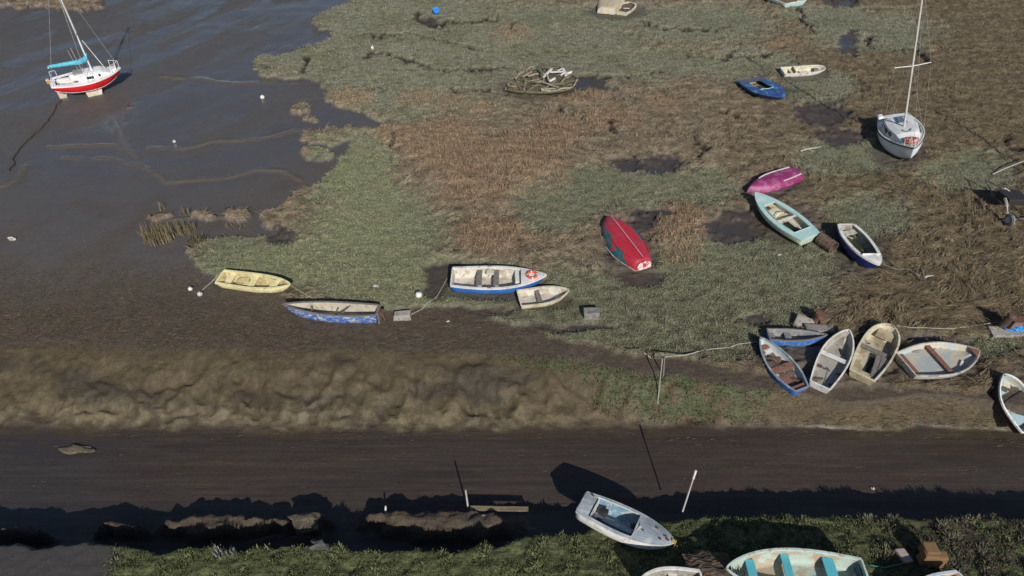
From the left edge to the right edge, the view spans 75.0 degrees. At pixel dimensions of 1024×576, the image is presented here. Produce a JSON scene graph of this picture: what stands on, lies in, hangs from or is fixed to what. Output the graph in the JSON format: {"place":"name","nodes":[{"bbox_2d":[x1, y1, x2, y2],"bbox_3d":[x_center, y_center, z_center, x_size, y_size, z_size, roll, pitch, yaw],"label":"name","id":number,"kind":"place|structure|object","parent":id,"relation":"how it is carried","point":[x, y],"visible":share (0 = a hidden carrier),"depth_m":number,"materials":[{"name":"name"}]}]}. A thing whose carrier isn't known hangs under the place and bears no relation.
{"place":"outdoors","nodes":[
{"label":"outdoors","id":0,"kind":"place"},
{"bbox_2d":[211,544,236,558],"bbox_3d":[-8.693,8.200,20.403,0.675,1.333,0.577,-11,43,-12],"label":"reed clump","id":1,"kind":"object","parent":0,"point":[234,550],"visible":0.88,"depth_m":20.08,"materials":[{"name":"grey plant"}]},
{"bbox_2d":[0,0,1023,575],"bbox_3d":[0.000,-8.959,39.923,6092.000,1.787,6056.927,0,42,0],"label":"marsh ground","id":2,"kind":"structure","parent":0,"point":[86,182],"depth_m":28.60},
{"bbox_2d":[7,99,61,171],"bbox_3d":[-28.264,-9.154,39.518,0.530,0.140,8.661,-6,42,-6],"label":"mooring rope","id":3,"kind":"object","parent":2,"relation":"on","point":[21,146],"visible":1,"depth_m":39.26,"materials":[{"name":"brown fabric"}]},
{"bbox_2d":[58,445,94,453],"bbox_3d":[-16.027,5.950,24.567,1.467,0.174,0.377,0,42,0],"label":"mud lump","id":4,"kind":"object","parent":2,"relation":"on","point":[73,449],"visible":1,"depth_m":24.50,"materials":[{"name":"brown soil"}]},
{"bbox_2d":[45,0,120,98],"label":"sailing yacht","id":5,"kind":"object","parent":2,"relation":"on","point":[90,81],"visible":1,"depth_m":42.40,"materials":[{"name":"paint"}]},
{"bbox_2d":[136,218,174,246],"bbox_3d":[-16.876,-2.643,31.608,1.734,1.024,1.510,26,48,26],"label":"reed clump","id":6,"kind":"object","parent":2,"relation":"on","point":[166,233],"visible":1,"depth_m":31.63,"materials":[{"name":"beige plant"}]},
{"bbox_2d":[176,206,189,215],"bbox_3d":[-16.448,-3.817,33.239,0.719,0.555,0.512,0,42,0],"label":"reed clump","id":7,"kind":"object","parent":2,"relation":"on","point":[184,212],"visible":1,"depth_m":33.33,"materials":[{"name":"brown plant"}]},
{"bbox_2d":[171,218,196,235],"bbox_3d":[-15.868,-2.953,32.095,1.102,0.820,1.113,27,49,27],"label":"reed clump","id":8,"kind":"object","parent":2,"relation":"on","point":[184,228],"visible":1,"depth_m":32.18,"materials":[{"name":"brown plant"}]},
{"bbox_2d":[185,232,207,245],"bbox_3d":[-14.941,-2.413,31.636,1.007,0.620,0.754,0,42,0],"label":"reed clump","id":9,"kind":"object","parent":2,"relation":"on","point":[196,240],"visible":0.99,"depth_m":31.63,"materials":[{"name":"brown plant"}]},
{"bbox_2d":[225,217,244,229],"bbox_3d":[-13.556,-3.209,32.593,0.975,0.549,0.704,16,44,17],"label":"reed clump","id":10,"kind":"object","parent":2,"relation":"on","point":[235,224],"visible":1,"depth_m":32.68,"materials":[{"name":"brown plant"}]},
{"bbox_2d":[215,269,290,292],"bbox_3d":[-11.138,-0.156,29.087,3.506,0.636,0.901,7,49,13],"label":"rowing dinghy","id":11,"kind":"object","parent":2,"relation":"on","point":[247,281],"visible":1,"depth_m":29.13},
{"bbox_2d":[0,264,597,355],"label":"strewn reed litter","id":12,"kind":"object","parent":2,"relation":"on","point":[255,332],"visible":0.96,"depth_m":27.48,"materials":[{"name":"brown plant"}]},
{"bbox_2d":[295,104,310,110],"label":"reed clump","id":13,"kind":"object","parent":2,"relation":"on","point":[299,106],"visible":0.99,"depth_m":41.27,"materials":[{"name":"brown plant"}]},
{"bbox_2d":[287,512,320,533],"bbox_3d":[-6.787,7.617,21.716,1.107,0.375,0.684,-5,42,-6],"label":"mud boulder","id":14,"kind":"object","parent":2,"relation":"on","point":[305,522],"visible":1,"depth_m":21.59,"materials":[{"name":"brown soil"}]},
{"bbox_2d":[308,539,328,549],"bbox_3d":[-5.863,7.825,20.296,0.631,0.293,0.325,4,42,4],"label":"stone","id":15,"kind":"object","parent":2,"relation":"on","point":[319,545],"visible":1,"depth_m":20.20,"materials":[{"name":"grey stone"}]},
{"bbox_2d":[282,301,385,323],"bbox_3d":[-7.354,0.957,27.881,4.304,0.812,1.114,2,42,2],"label":"rowing boat","id":16,"kind":"object","parent":2,"relation":"on","point":[340,312],"visible":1,"depth_m":27.81,"materials":[{"name":"blue wood"}]},
{"bbox_2d":[393,310,410,320],"bbox_3d":[-4.600,1.157,27.930,0.744,0.304,0.371,-2,42,-2],"label":"concrete block","id":17,"kind":"object","parent":2,"relation":"on","point":[404,315],"depth_m":27.83,"materials":[{"name":"grey concrete"}]},
{"bbox_2d":[415,291,421,297],"bbox_3d":[-3.997,0.257,28.585,0.291,0.377,0.297,-5,42,-6],"label":"mooring buoy","id":18,"kind":"object","parent":2,"relation":"on","point":[418,294],"visible":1,"depth_m":28.50,"materials":[{"name":"white paint"}]},
{"bbox_2d":[411,275,448,314],"bbox_3d":[-3.508,0.367,28.840,0.471,0.192,3.202,22,47,23],"label":"mooring rope","id":19,"kind":"object","parent":2,"relation":"on","point":[432,299],"visible":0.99,"depth_m":28.73,"materials":[{"name":"beige fabric"}]},
{"bbox_2d":[433,7,438,14],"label":"blue tub","id":20,"kind":"object","parent":2,"relation":"on","point":[435,10],"visible":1,"depth_m":53.54,"materials":[{"name":"plastic"}]},
{"bbox_2d":[465,490,468,509],"bbox_3d":[-1.494,7.048,22.185,0.066,1.068,0.140,-24,47,-25],"label":"mooring post","id":21,"kind":"object","parent":2,"relation":"on","point":[466,500],"visible":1,"depth_m":22.17,"materials":[{"name":"white wood"}]},
{"bbox_2d":[450,266,546,293],"bbox_3d":[-0.574,-0.290,29.202,4.158,0.832,1.455,0,45,1],"label":"rowing boat","id":22,"kind":"object","parent":2,"relation":"on","point":[498,280],"visible":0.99,"depth_m":29.34,"materials":[{"name":"white paint"}]},
{"bbox_2d":[526,270,537,278],"bbox_3d":[0.862,-0.577,28.917,0.540,0.098,0.540,0,45,1],"label":"life ring","id":23,"kind":"object","parent":22,"relation":"on","point":[532,277],"visible":1,"depth_m":28.86,"materials":[{"name":"white paint"}]},
{"bbox_2d":[470,506,528,511],"bbox_3d":[-0.429,7.395,22.351,1.963,0.085,0.160,1,42,1],"label":"timber plank","id":24,"kind":"object","parent":2,"relation":"on","point":[501,508],"visible":0.89,"depth_m":22.32,"materials":[{"name":"brown wood"}]},
{"bbox_2d":[0,0,1023,432],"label":"matted straw","id":25,"kind":"object","parent":2,"relation":"on","point":[862,294],"visible":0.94,"depth_m":33.24,"materials":[{"name":"brown plant"}]},
{"bbox_2d":[993,161,1023,173],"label":"driftwood branch","id":26,"kind":"object","parent":25,"relation":"on","point":[1007,167],"visible":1,"depth_m":35.94,"materials":[{"name":"grey wood"}]},
{"bbox_2d":[4,0,1023,429],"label":"green marsh plants","id":27,"kind":"object","parent":2,"relation":"on","point":[738,268],"visible":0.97,"depth_m":33.26,"materials":[{"name":"green plant"}]},
{"bbox_2d":[35,428,1023,496],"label":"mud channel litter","id":28,"kind":"object","parent":2,"relation":"on","point":[641,449],"visible":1,"depth_m":24.88,"materials":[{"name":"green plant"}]},
{"bbox_2d":[504,64,578,93],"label":"wrecked boat","id":29,"kind":"object","parent":2,"relation":"on","point":[546,80],"visible":1,"depth_m":43.61,"materials":[{"name":"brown wood"}]},
{"bbox_2d":[516,286,568,308],"bbox_3d":[1.358,0.413,28.562,2.214,0.556,1.053,-8,46,-9],"label":"rowing dinghy","id":30,"kind":"object","parent":2,"relation":"on","point":[537,297],"visible":1,"depth_m":28.68,"materials":[{"name":"beige paint"}]},
{"bbox_2d":[324,21,807,269],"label":"dry orange reeds","id":31,"kind":"object","parent":2,"relation":"on","point":[493,184],"visible":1,"depth_m":36.98,"materials":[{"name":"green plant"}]},
{"bbox_2d":[583,307,599,319],"bbox_3d":[3.310,1.042,27.672,0.704,0.413,0.416,0,42,0],"label":"concrete block","id":32,"kind":"object","parent":2,"relation":"on","point":[591,313],"depth_m":27.56,"materials":[{"name":"grey concrete"}]},
{"bbox_2d":[597,0,624,14],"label":"upturned boat","id":33,"kind":"object","parent":2,"relation":"on","point":[606,6],"visible":0.98,"depth_m":54.06,"materials":[{"name":"white paint"}]},
{"bbox_2d":[614,2,636,15],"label":"pram dinghy","id":34,"kind":"object","parent":2,"relation":"on","point":[632,5],"visible":1,"depth_m":54.34,"materials":[{"name":"beige paint"}]},
{"bbox_2d":[601,216,650,270],"bbox_3d":[5.267,-2.278,31.258,1.867,0.690,3.775,-15,48,-16],"label":"upturned boat","id":35,"kind":"object","parent":2,"relation":"on","point":[627,245],"visible":1,"depth_m":30.73,"materials":[{"name":"red paint"}]},
{"bbox_2d":[576,491,676,549],"bbox_3d":[3.579,7.535,21.026,3.141,0.743,1.250,19,31,20],"label":"sailing dinghy","id":36,"kind":"object","parent":2,"relation":"on","point":[610,518],"visible":1,"depth_m":21.02,"materials":[{"name":"white paint"}]},
{"bbox_2d":[657,358,662,404],"bbox_3d":[5.604,3.636,25.313,0.053,1.979,0.858,2,42,2],"label":"mooring post","id":37,"kind":"object","parent":2,"relation":"on","point":[659,382],"visible":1,"depth_m":25.27,"materials":[{"name":"grey wood"}]},
{"bbox_2d":[642,566,701,575],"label":"rowing boat","id":38,"kind":"object","parent":2,"relation":"on","point":[672,571],"visible":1,"depth_m":19.16,"materials":[{"name":"white paint"}]},
{"bbox_2d":[682,470,696,511],"bbox_3d":[5.714,6.548,21.504,0.066,1.536,0.688,18,45,19],"label":"mooring post","id":39,"kind":"object","parent":2,"relation":"on","point":[694,475],"visible":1,"depth_m":21.46,"materials":[{"name":"white paint"}]},
{"bbox_2d":[681,550,731,575],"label":"fishing net","id":40,"kind":"object","parent":2,"relation":"on","point":[708,563],"visible":0.88,"depth_m":19.82,"materials":[{"name":"brown fabric"}]},
{"bbox_2d":[737,77,785,99],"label":"rowing boat","id":41,"kind":"object","parent":2,"relation":"on","point":[773,90],"visible":0.99,"depth_m":42.69,"materials":[{"name":"blue paint"}]},
{"bbox_2d":[745,167,803,193],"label":"upturned boat","id":42,"kind":"object","parent":2,"relation":"on","point":[779,179],"visible":0.98,"depth_m":34.78,"materials":[{"name":"paint"}]},
{"bbox_2d":[759,337,808,395],"bbox_3d":[10.311,3.038,25.769,1.139,0.672,2.612,-17,49,-14],"label":"rowing boat","id":43,"kind":"object","parent":2,"relation":"on","point":[790,386],"visible":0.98,"depth_m":25.58,"materials":[{"name":"white wood"}]},
{"bbox_2d":[768,0,805,7],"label":"rowing boat","id":44,"kind":"object","parent":2,"relation":"on","point":[797,3],"visible":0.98,"depth_m":54.50,"materials":[{"name":"white paint"}]},
{"bbox_2d":[754,192,820,245],"bbox_3d":[13.093,-3.399,32.495,1.672,0.680,3.826,-19,47,-20],"label":"rowing boat","id":45,"kind":"object","parent":2,"relation":"on","point":[787,221],"visible":1,"depth_m":32.29,"materials":[{"name":"turquoise paint"},{"name":"cream paint"},{"name":"mud"}]},
{"bbox_2d":[726,548,867,575],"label":"rowing boat","id":46,"kind":"object","parent":2,"relation":"on","point":[788,562],"visible":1,"depth_m":19.62,"materials":[{"name":"white paint"}]},
{"bbox_2d":[766,328,827,346],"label":"rowing boat","id":47,"kind":"object","parent":2,"relation":"on","point":[784,336],"visible":0.94,"depth_m":26.69,"materials":[{"name":"blue wood"}]},
{"bbox_2d":[780,65,825,76],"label":"pram dinghy","id":48,"kind":"object","parent":2,"relation":"on","point":[791,71],"visible":1,"depth_m":45.37,"materials":[{"name":"white paint"}]},
{"bbox_2d":[792,314,814,326],"bbox_3d":[11.999,1.479,27.450,0.766,0.269,0.681,28,68,12],"label":"stone slab","id":49,"kind":"object","parent":2,"relation":"on","point":[800,320],"depth_m":27.38,"materials":[{"name":"concrete"}]},
{"bbox_2d":[800,146,820,151],"bbox_3d":[16.931,-7.899,37.810,1.492,0.137,0.100,-15,44,-16],"label":"driftwood branch","id":50,"kind":"object","parent":2,"relation":"on","point":[809,148],"visible":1,"depth_m":37.69,"materials":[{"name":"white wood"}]},
{"bbox_2d":[811,310,825,322],"bbox_3d":[12.532,1.236,27.383,0.449,0.560,0.456,9,47,-8],"label":"mooring bollard","id":51,"kind":"object","parent":2,"relation":"on","point":[818,315],"visible":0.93,"depth_m":27.20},
{"bbox_2d":[804,324,834,332],"bbox_3d":[12.457,1.652,27.059,1.136,0.174,0.396,4,42,4],"label":"stone slab","id":52,"kind":"object","parent":2,"relation":"on","point":[821,328],"depth_m":26.97,"materials":[{"name":"grey concrete"}]},
{"bbox_2d":[817,313,829,323],"bbox_3d":[12.730,1.291,27.414,0.579,0.354,0.433,-16,44,-17],"label":"rusty lump","id":53,"kind":"object","parent":2,"relation":"on","point":[827,319],"visible":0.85,"depth_m":27.23,"materials":[{"name":"brown metal"}]},
{"bbox_2d":[815,233,838,252],"bbox_3d":[14.666,-2.097,31.083,0.610,0.610,0.840,-20,46,-20],"label":"rusty drum","id":54,"kind":"object","parent":2,"relation":"on","point":[826,242],"visible":1,"depth_m":30.95,"materials":[{"name":"brown metal"}]},
{"bbox_2d":[810,329,853,393],"bbox_3d":[12.419,2.821,25.808,1.114,0.656,3.200,27,53,27],"label":"rowing boat","id":55,"kind":"object","parent":2,"relation":"on","point":[835,354],"visible":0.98,"depth_m":25.79,"materials":[{"name":"white paint"}]},
{"bbox_2d":[836,223,881,268],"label":"rowing boat","id":56,"kind":"object","parent":2,"relation":"on","point":[858,245],"visible":1,"depth_m":30.84,"materials":[{"name":"white paint"}]},
{"bbox_2d":[849,323,899,384],"bbox_3d":[14.141,2.564,26.023,1.290,0.680,3.238,29,51,28],"label":"rowing boat","id":57,"kind":"object","parent":2,"relation":"on","point":[871,362],"visible":1,"depth_m":26.02,"materials":[{"name":"beige paint"}]},
{"bbox_2d":[870,559,912,567],"bbox_3d":[11.401,8.278,19.995,1.370,0.069,0.168,-5,42,-5],"label":"mooring rope","id":58,"kind":"object","parent":2,"relation":"on","point":[887,566],"visible":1,"depth_m":19.95,"materials":[{"name":"teal fabric"}]},
{"bbox_2d":[876,0,930,158],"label":"sailing yacht","id":59,"kind":"object","parent":2,"relation":"on","point":[901,135],"visible":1,"depth_m":36.64,"materials":[{"name":"white paint"}]},
{"bbox_2d":[894,548,912,563],"bbox_3d":[11.815,8.107,20.159,0.311,0.202,0.459,-10,43,-11],"label":"stone slab","id":60,"kind":"object","parent":2,"relation":"on","point":[903,555],"depth_m":20.11,"materials":[{"name":"grey stone"}]},
{"bbox_2d":[916,541,948,567],"bbox_3d":[12.537,7.965,19.954,0.682,0.615,0.542,4,42,4],"label":"rusty block","id":61,"kind":"object","parent":2,"relation":"on","point":[930,554],"depth_m":19.77,"materials":[{"name":"orange metal"}]},
{"bbox_2d":[895,342,979,378],"bbox_3d":[16.511,2.844,25.745,3.184,0.636,1.670,-8,43,-9],"label":"rowing boat","id":62,"kind":"object","parent":2,"relation":"on","point":[948,359],"visible":1,"depth_m":25.74,"materials":[{"name":"white paint"}]},
{"bbox_2d":[927,570,962,575],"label":"rowing boat","id":63,"kind":"object","parent":2,"relation":"on","point":[951,573],"visible":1,"depth_m":19.15,"materials":[{"name":"white paint"}]},
{"bbox_2d":[896,321,999,328],"bbox_3d":[17.862,1.556,27.193,4.497,0.187,0.306,-3,42,-3],"label":"mooring rope","id":64,"kind":"object","parent":2,"relation":"on","point":[942,328],"visible":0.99,"depth_m":27.07,"materials":[{"name":"fabric"}]},
{"bbox_2d":[985,179,1023,225],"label":"trailer","id":65,"kind":"object","parent":2,"relation":"on","point":[1007,197],"visible":1,"depth_m":32.72,"materials":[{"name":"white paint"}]},
{"bbox_2d":[987,326,1023,337],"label":"stone slab","id":66,"kind":"object","parent":2,"relation":"on","point":[1002,333],"depth_m":26.85,"materials":[{"name":"concrete"}]},
{"bbox_2d":[1004,324,1023,331],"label":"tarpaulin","id":67,"kind":"object","parent":66,"relation":"on","point":[1019,329],"visible":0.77,"depth_m":26.74,"materials":[{"name":"blue plastic"}]},
{"bbox_2d":[1007,315,1023,330],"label":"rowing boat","id":68,"kind":"object","parent":66,"relation":"on","point":[1018,322],"visible":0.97,"depth_m":26.66,"materials":[{"name":"brown wood"}]},
{"bbox_2d":[995,312,1018,328],"bbox_3d":[19.935,1.362,26.901,0.402,0.810,0.408,9,47,-8],"label":"mooring bollard","id":69,"kind":"object","parent":2,"relation":"on","point":[1008,320],"visible":1,"depth_m":26.73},
{"bbox_2d":[992,374,1023,433],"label":"rowing boat","id":70,"kind":"object","parent":2,"relation":"on","point":[1014,422],"visible":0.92,"depth_m":24.68,"materials":[{"name":"white paint"}]},
{"bbox_2d":[99,513,1023,575],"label":"bank grass","id":71,"kind":"structure","parent":0,"point":[953,537],"depth_m":20.35,"materials":[{"name":"green plant"}]},
{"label":"mooring post","id":72,"kind":"object","parent":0,"visible":0},
{"bbox_2d":[665,341,755,357],"bbox_3d":[7.746,2.293,26.134,4.265,0.734,0.359,-13,44,-14],"label":"mooring rope","id":73,"kind":"object","parent":72,"relation":"attached to","point":[708,349],"visible":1,"depth_m":26.43,"materials":[{"name":"fabric"}]}
]}

